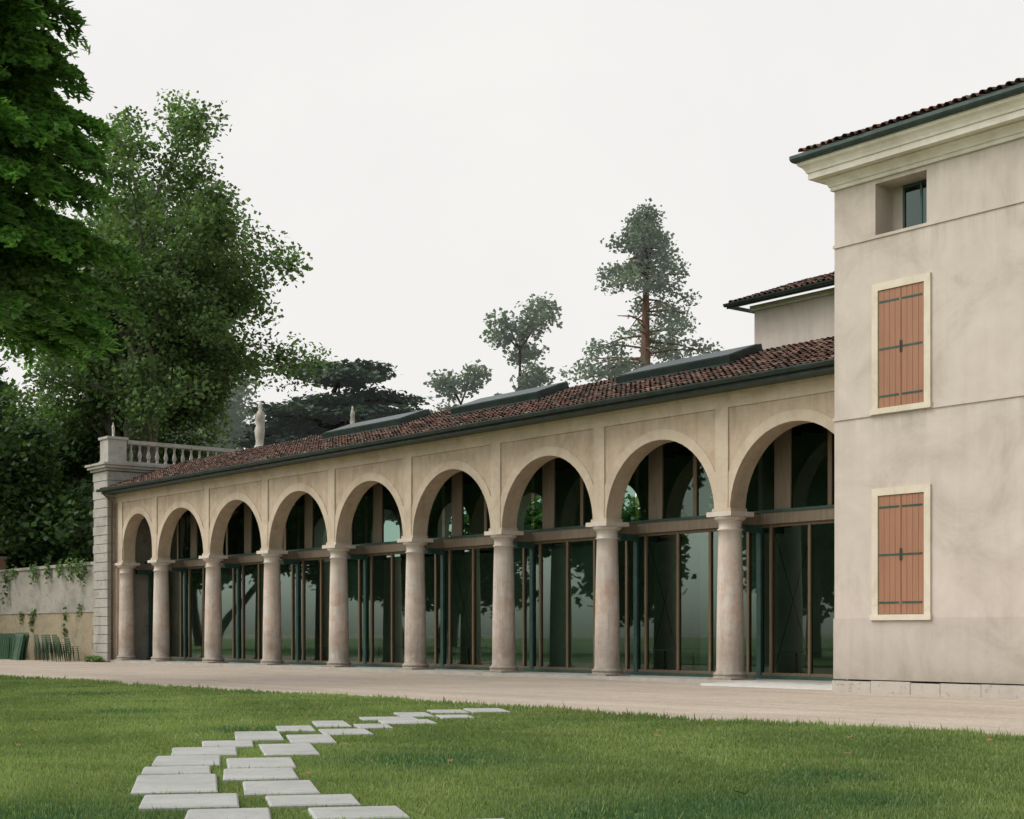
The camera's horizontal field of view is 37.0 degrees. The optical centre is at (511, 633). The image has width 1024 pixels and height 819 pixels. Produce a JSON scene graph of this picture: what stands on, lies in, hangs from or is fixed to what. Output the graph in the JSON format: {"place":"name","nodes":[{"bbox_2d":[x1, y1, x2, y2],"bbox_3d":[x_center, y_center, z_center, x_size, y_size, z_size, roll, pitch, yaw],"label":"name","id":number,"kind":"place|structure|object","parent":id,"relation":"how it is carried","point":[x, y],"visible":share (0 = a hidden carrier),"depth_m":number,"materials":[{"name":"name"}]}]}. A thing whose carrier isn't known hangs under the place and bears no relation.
{"place":"outdoors","nodes":[
{"label":"outdoors","id":0,"kind":"place"},
{"bbox_2d":[0,351,93,568],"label":"tree","id":1,"kind":"object","parent":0,"point":[15,459],"depth_m":86.42,"materials":[{"name":"green plant"}]},
{"bbox_2d":[0,484,93,568],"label":"tree leaves","id":2,"kind":"object","parent":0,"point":[80,531],"visible":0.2,"depth_m":85.68,"materials":[{"name":"green plant"}]},
{"bbox_2d":[0,0,148,370],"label":"feathery tree","id":3,"kind":"object","parent":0,"point":[30,66],"depth_m":44.53,"materials":[{"name":"green plant"}]},
{"bbox_2d":[0,88,339,499],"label":"tree","id":4,"kind":"object","parent":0,"point":[213,227],"depth_m":91.30,"materials":[{"name":"green plant"}]},
{"bbox_2d":[227,358,434,449],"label":"tree","id":5,"kind":"object","parent":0,"point":[330,408],"depth_m":118.87,"materials":[{"name":"green plant"}]},
{"bbox_2d":[238,483,444,510],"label":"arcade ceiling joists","id":6,"kind":"object","parent":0,"point":[298,499],"depth_m":72.66,"materials":[{"name":"brown wood"}]},
{"bbox_2d":[100,336,834,488],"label":"arcade roof tiles","id":7,"kind":"object","parent":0,"point":[821,349],"visible":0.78,"depth_m":51.20,"materials":[{"name":"brown tile"}]},
{"bbox_2d":[317,344,762,440],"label":"skylights","id":8,"kind":"object","parent":7,"relation":"on","point":[709,360],"visible":0.93,"depth_m":53.05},
{"bbox_2d":[297,465,638,548],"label":"arcade wall","id":9,"kind":"structure","parent":0,"point":[532,494],"depth_m":65.33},
{"bbox_2d":[0,659,1023,738],"bbox_3d":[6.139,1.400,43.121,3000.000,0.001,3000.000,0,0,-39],"label":"gravel ground","id":10,"kind":"structure","parent":0,"point":[989,715],"depth_m":35.61,"materials":[{"name":"beige gravel"}]},
{"bbox_2d":[0,633,29,659],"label":"folded garden tables","id":11,"kind":"object","parent":10,"relation":"on","point":[13,646],"visible":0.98,"depth_m":80.69,"materials":[{"name":"green metal"}]},
{"bbox_2d":[0,556,93,660],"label":"garden wall","id":12,"kind":"structure","parent":10,"relation":"on","point":[49,600],"depth_m":80.16,"materials":[{"name":"paint"}]},
{"bbox_2d":[0,558,89,637],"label":"wall ivy leaves","id":13,"kind":"object","parent":12,"relation":"attached to","point":[33,571],"visible":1,"depth_m":78.87,"materials":[{"name":"green plant"}]},
{"bbox_2d":[34,635,78,661],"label":"chairs","id":14,"kind":"object","parent":10,"relation":"on","point":[46,642],"visible":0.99,"depth_m":76.03,"materials":[{"name":"green metal"}]},
{"bbox_2d":[84,655,104,661],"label":"shrub","id":15,"kind":"object","parent":10,"relation":"on","point":[93,658],"visible":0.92,"depth_m":74.36,"materials":[{"name":"green plant"}]},
{"bbox_2d":[85,402,354,661],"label":"building","id":16,"kind":"structure","parent":10,"relation":"on","point":[113,466],"depth_m":75.04,"materials":[{"name":"stone"}]},
{"bbox_2d":[423,359,492,412],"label":"scraggly tree","id":17,"kind":"object","parent":10,"relation":"on","point":[439,385],"depth_m":102.80,"materials":[{"name":"green plant"}]},
{"bbox_2d":[110,660,831,689],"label":"floor","id":18,"kind":"structure","parent":10,"relation":"on","point":[793,684],"depth_m":48.18,"materials":[{"name":"beige stone"}]},
{"bbox_2d":[112,511,755,679],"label":"columns","id":19,"kind":"structure","parent":18,"relation":"on","point":[730,641],"depth_m":54.80,"materials":[{"name":"beige stone"}]},
{"bbox_2d":[114,374,834,658],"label":"arcade wall","id":20,"kind":"structure","parent":19,"relation":"on","point":[727,439],"depth_m":50.77,"materials":[{"name":"beige paint"}]},
{"bbox_2d":[101,491,112,658],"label":"downpipe","id":21,"kind":"object","parent":20,"relation":"attached to","point":[102,493],"visible":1,"depth_m":74.10,"materials":[{"name":"metal"}]},
{"bbox_2d":[103,364,834,494],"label":"arcade eave boards","id":22,"kind":"object","parent":20,"relation":"attached to","point":[745,384],"visible":0.64,"depth_m":48.90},
{"bbox_2d":[96,358,834,491],"bbox_3d":[-5.436,-6.883,55.877,0.215,0.125,46.780,0,0,-39],"label":"arcade gutter","id":23,"kind":"object","parent":22,"relation":"attached to","point":[666,390],"visible":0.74,"depth_m":48.52,"materials":[{"name":"grey metal"}]},
{"bbox_2d":[134,428,846,680],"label":"arcade glazing frames","id":24,"kind":"structure","parent":18,"relation":"on","point":[783,513],"depth_m":51.29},
{"bbox_2d":[151,423,834,673],"bbox_3d":[-3.674,-2.475,57.417,0.001,7.350,44.710,0,0,-39],"label":"arcade glazing glass","id":25,"kind":"object","parent":24,"relation":"in","point":[790,543],"visible":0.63,"depth_m":50.52,"materials":[{"name":"clear glass"}]},
{"bbox_2d":[531,496,638,529],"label":"tree","id":26,"kind":"object","parent":10,"relation":"on","point":[636,511],"depth_m":78.37,"materials":[{"name":"green plant"}]},
{"bbox_2d":[750,287,834,510],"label":"link walls","id":27,"kind":"structure","parent":10,"relation":"on","point":[796,319],"depth_m":48.60,"materials":[{"name":"paint"}]},
{"bbox_2d":[723,278,834,313],"bbox_3d":[12.187,-10.650,47.085,4.800,0.140,11.050,0,0,-39],"label":"gutter","id":28,"kind":"object","parent":27,"relation":"attached to","point":[735,305],"visible":0.44,"depth_m":48.24,"materials":[{"name":"grey metal"}]},
{"bbox_2d":[728,271,834,302],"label":"roof tiles","id":29,"kind":"object","parent":27,"relation":"on","point":[816,279],"visible":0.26,"depth_m":49.17,"materials":[{"name":"tile"}]},
{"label":"tree wood","id":30,"kind":"object","parent":10,"relation":"on","visible":0},
{"bbox_2d":[163,372,266,456],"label":"tree","id":31,"kind":"object","parent":30,"relation":"attached to","point":[238,417],"visible":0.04,"depth_m":115.42,"materials":[{"name":"green plant"}]},
{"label":"tree wood","id":32,"kind":"object","parent":10,"relation":"on","visible":0},
{"bbox_2d":[0,377,86,485],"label":"tree","id":33,"kind":"object","parent":32,"relation":"on","point":[12,382],"depth_m":127.44,"materials":[{"name":"green plant"}]},
{"bbox_2d":[0,0,1023,508],"label":"sky","id":34,"kind":"structure","parent":0,"point":[439,165],"materials":[{"name":"white"}]},
{"bbox_2d":[0,674,1023,818],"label":"lawn","id":35,"kind":"structure","parent":0,"point":[473,766],"depth_m":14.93,"materials":[{"name":"plant"}]},
{"bbox_2d":[130,708,509,818],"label":"stepping stones","id":36,"kind":"object","parent":35,"relation":"on","point":[191,782],"visible":0.91,"depth_m":14.36,"materials":[{"name":"stone"}]},
{"bbox_2d":[17,688,992,794],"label":"fallen leaves","id":37,"kind":"object","parent":35,"relation":"on","point":[987,739],"visible":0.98,"depth_m":18.84,"materials":[{"name":"green plant"}]},
{"bbox_2d":[479,291,562,395],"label":"scraggly tree","id":38,"kind":"object","parent":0,"point":[539,377],"depth_m":101.33,"materials":[{"name":"green plant"}]},
{"bbox_2d":[559,197,723,384],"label":"sequoia tree","id":39,"kind":"object","parent":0,"point":[636,238],"depth_m":111.53,"materials":[{"name":"green plant"}]},
{"bbox_2d":[796,92,1023,698],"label":"tall building","id":40,"kind":"structure","parent":0,"point":[928,419],"depth_m":34.23,"materials":[{"name":"paint"}]},
{"bbox_2d":[789,82,1023,163],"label":"gutter","id":41,"kind":"object","parent":40,"relation":"attached to","point":[1016,89],"visible":0.54,"depth_m":33.80,"materials":[{"name":"grey metal"}]},
{"bbox_2d":[798,78,1023,151],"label":"roof tiles","id":42,"kind":"object","parent":40,"relation":"on","point":[924,110],"visible":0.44,"depth_m":33.82,"materials":[{"name":"brown tile"}]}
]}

